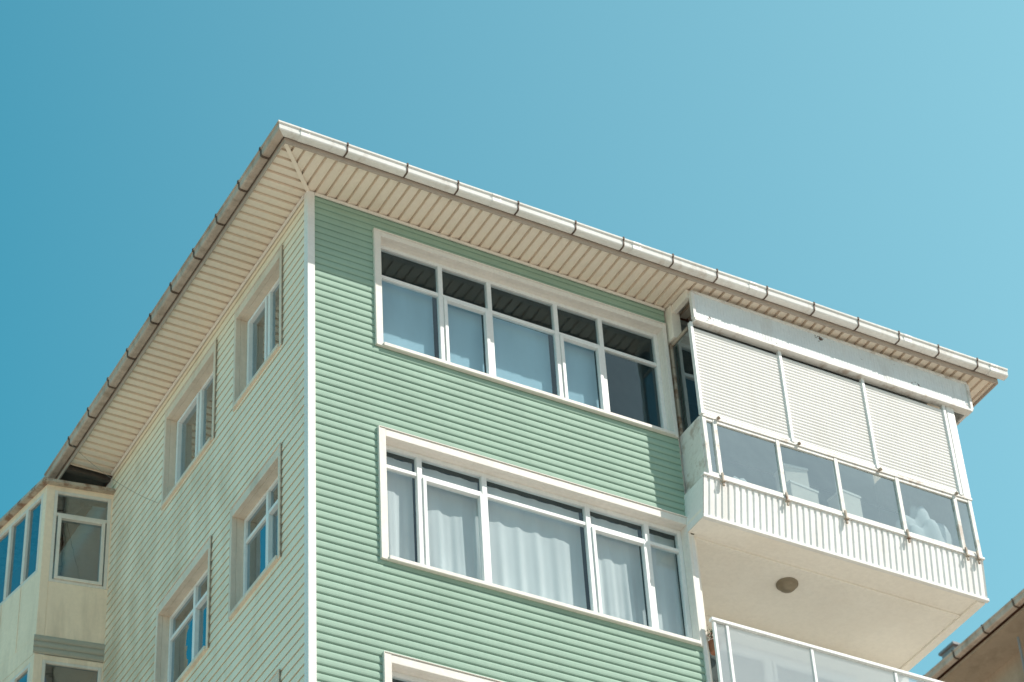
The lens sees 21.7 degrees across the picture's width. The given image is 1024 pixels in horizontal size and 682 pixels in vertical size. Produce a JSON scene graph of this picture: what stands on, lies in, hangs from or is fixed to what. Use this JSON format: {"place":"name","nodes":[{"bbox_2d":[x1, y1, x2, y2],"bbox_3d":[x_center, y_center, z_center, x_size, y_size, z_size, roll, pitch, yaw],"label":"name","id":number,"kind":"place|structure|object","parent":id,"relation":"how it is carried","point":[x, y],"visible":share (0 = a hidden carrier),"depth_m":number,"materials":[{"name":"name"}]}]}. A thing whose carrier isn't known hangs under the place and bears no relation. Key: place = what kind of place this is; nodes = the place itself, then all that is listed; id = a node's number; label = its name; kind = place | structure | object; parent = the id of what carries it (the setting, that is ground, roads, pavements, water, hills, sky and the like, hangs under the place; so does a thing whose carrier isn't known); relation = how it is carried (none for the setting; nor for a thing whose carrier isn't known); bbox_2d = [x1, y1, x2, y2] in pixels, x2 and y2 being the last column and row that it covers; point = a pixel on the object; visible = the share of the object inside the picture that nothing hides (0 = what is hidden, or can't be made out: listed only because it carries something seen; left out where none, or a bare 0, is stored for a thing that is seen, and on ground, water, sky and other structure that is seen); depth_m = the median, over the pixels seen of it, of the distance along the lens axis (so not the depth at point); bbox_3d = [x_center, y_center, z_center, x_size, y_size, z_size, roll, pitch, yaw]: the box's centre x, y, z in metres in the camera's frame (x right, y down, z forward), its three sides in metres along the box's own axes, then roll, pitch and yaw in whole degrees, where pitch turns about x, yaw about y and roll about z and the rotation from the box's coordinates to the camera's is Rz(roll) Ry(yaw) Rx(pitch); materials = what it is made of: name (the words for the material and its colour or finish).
{"place":"outdoors","nodes":[
{"label":"outdoors","id":0,"kind":"place"},
{"bbox_2d":[0,0,1023,675],"label":"sky","id":1,"kind":"structure","parent":0,"point":[863,159],"materials":[{"name":"blue"}]},
{"bbox_2d":[923,589,1023,681],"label":"brown house","id":2,"kind":"structure","parent":0,"point":[991,649],"depth_m":37.75,"materials":[{"name":"tile"}]},
{"label":"ground","id":3,"kind":"structure","parent":0,"visible":0},
{"bbox_2d":[0,476,115,681],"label":"neighbouring house","id":4,"kind":"structure","parent":3,"relation":"on","point":[55,540],"depth_m":31.85,"materials":[{"name":"beige paint"}]},
{"bbox_2d":[9,663,29,681],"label":"window","id":5,"kind":"structure","parent":4,"relation":"in","point":[23,676],"depth_m":31.00,"materials":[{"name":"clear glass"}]},
{"bbox_2d":[0,493,43,605],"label":"window","id":6,"kind":"structure","parent":4,"relation":"in","point":[20,541],"depth_m":32.47,"materials":[{"name":"clear glass"}]},
{"bbox_2d":[41,660,101,681],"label":"window","id":7,"kind":"structure","parent":4,"relation":"in","point":[52,671],"depth_m":30.96,"materials":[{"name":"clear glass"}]},
{"bbox_2d":[48,490,111,589],"bbox_3d":[-5.203,2.403,32.193,0.699,1.350,0.165,14,-44,-20],"label":"window","id":8,"kind":"structure","parent":4,"relation":"in","point":[81,523],"depth_m":32.18,"materials":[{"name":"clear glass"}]},
{"bbox_2d":[39,120,1007,681],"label":"apartment building","id":9,"kind":"structure","parent":3,"relation":"on","point":[355,414],"depth_m":29.48,"materials":[{"name":"green plastic"}]},
{"bbox_2d":[153,535,212,681],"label":"window","id":10,"kind":"structure","parent":9,"relation":"in","point":[182,634],"depth_m":29.32,"materials":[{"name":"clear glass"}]},
{"bbox_2d":[161,338,217,510],"bbox_3d":[-3.642,0.983,30.825,0.230,1.460,1.503,18,-45,-23],"label":"window","id":11,"kind":"structure","parent":9,"relation":"in","point":[189,423],"depth_m":31.10,"materials":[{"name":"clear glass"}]},
{"bbox_2d":[228,443,282,621],"bbox_3d":[-2.591,2.002,27.781,0.230,1.460,1.283,18,-45,-23],"label":"window","id":12,"kind":"structure","parent":9,"relation":"in","point":[255,545],"depth_m":28.04,"materials":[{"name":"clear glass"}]},
{"bbox_2d":[232,244,283,411],"bbox_3d":[-2.733,-0.127,29.594,0.230,1.460,1.283,18,-45,-23],"label":"window","id":13,"kind":"structure","parent":9,"relation":"in","point":[258,319],"depth_m":29.86,"materials":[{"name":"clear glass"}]},
{"bbox_2d":[268,668,281,681],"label":"window","id":14,"kind":"structure","parent":9,"relation":"in","point":[276,677],"depth_m":25.99,"materials":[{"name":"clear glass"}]},
{"bbox_2d":[382,651,502,681],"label":"window","id":15,"kind":"structure","parent":9,"relation":"in","point":[395,666],"depth_m":26.04,"materials":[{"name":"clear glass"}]},
{"bbox_2d":[372,228,678,438],"bbox_3d":[0.114,-0.006,29.792,3.782,1.702,0.278,18,-45,-23],"label":"window","id":16,"kind":"structure","parent":9,"relation":"in","point":[517,356],"depth_m":29.81,"materials":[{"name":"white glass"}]},
{"bbox_2d":[377,425,703,646],"bbox_3d":[0.255,2.127,27.991,3.792,1.712,0.300,18,-45,-23],"label":"window","id":17,"kind":"structure","parent":9,"relation":"in","point":[496,539],"depth_m":28.12,"materials":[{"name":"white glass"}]},
{"bbox_2d":[705,624,714,655],"bbox_3d":[2.138,3.166,28.359,0.324,0.367,0.300,18,-45,-23],"label":"flower pot","id":18,"kind":"object","parent":9,"relation":"on","point":[711,646],"visible":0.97,"depth_m":28.25,"materials":[{"name":"ceramic"}]},
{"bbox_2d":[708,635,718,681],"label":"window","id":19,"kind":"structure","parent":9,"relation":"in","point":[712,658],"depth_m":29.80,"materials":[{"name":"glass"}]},
{"bbox_2d":[777,480,818,503],"bbox_3d":[3.217,1.841,30.021,0.420,0.370,0.280,22,-47,-27],"label":"storage box","id":20,"kind":"object","parent":9,"relation":"on","point":[796,489],"visible":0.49,"depth_m":29.98,"materials":[{"name":"plastic"}]},
{"bbox_2d":[774,463,809,489],"bbox_3d":[3.166,1.584,30.214,0.320,0.270,0.240,13,-43,-19],"label":"storage box","id":21,"kind":"object","parent":20,"relation":"on","point":[798,474],"visible":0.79,"depth_m":30.16,"materials":[{"name":"plastic"}]},
{"bbox_2d":[827,489,862,516],"bbox_3d":[3.799,1.989,30.348,0.300,0.510,0.260,22,-47,-27],"label":"storage box","id":22,"kind":"object","parent":9,"relation":"on","point":[852,502],"visible":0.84,"depth_m":30.37,"materials":[{"name":"plastic"}]},
{"bbox_2d":[895,505,952,544],"bbox_3d":[4.758,2.191,30.811,0.759,0.704,0.350,18,-45,-23],"label":"cloth bundle","id":23,"kind":"object","parent":9,"relation":"on","point":[919,521],"visible":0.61,"depth_m":30.71,"materials":[{"name":"white fabric"}]}
]}

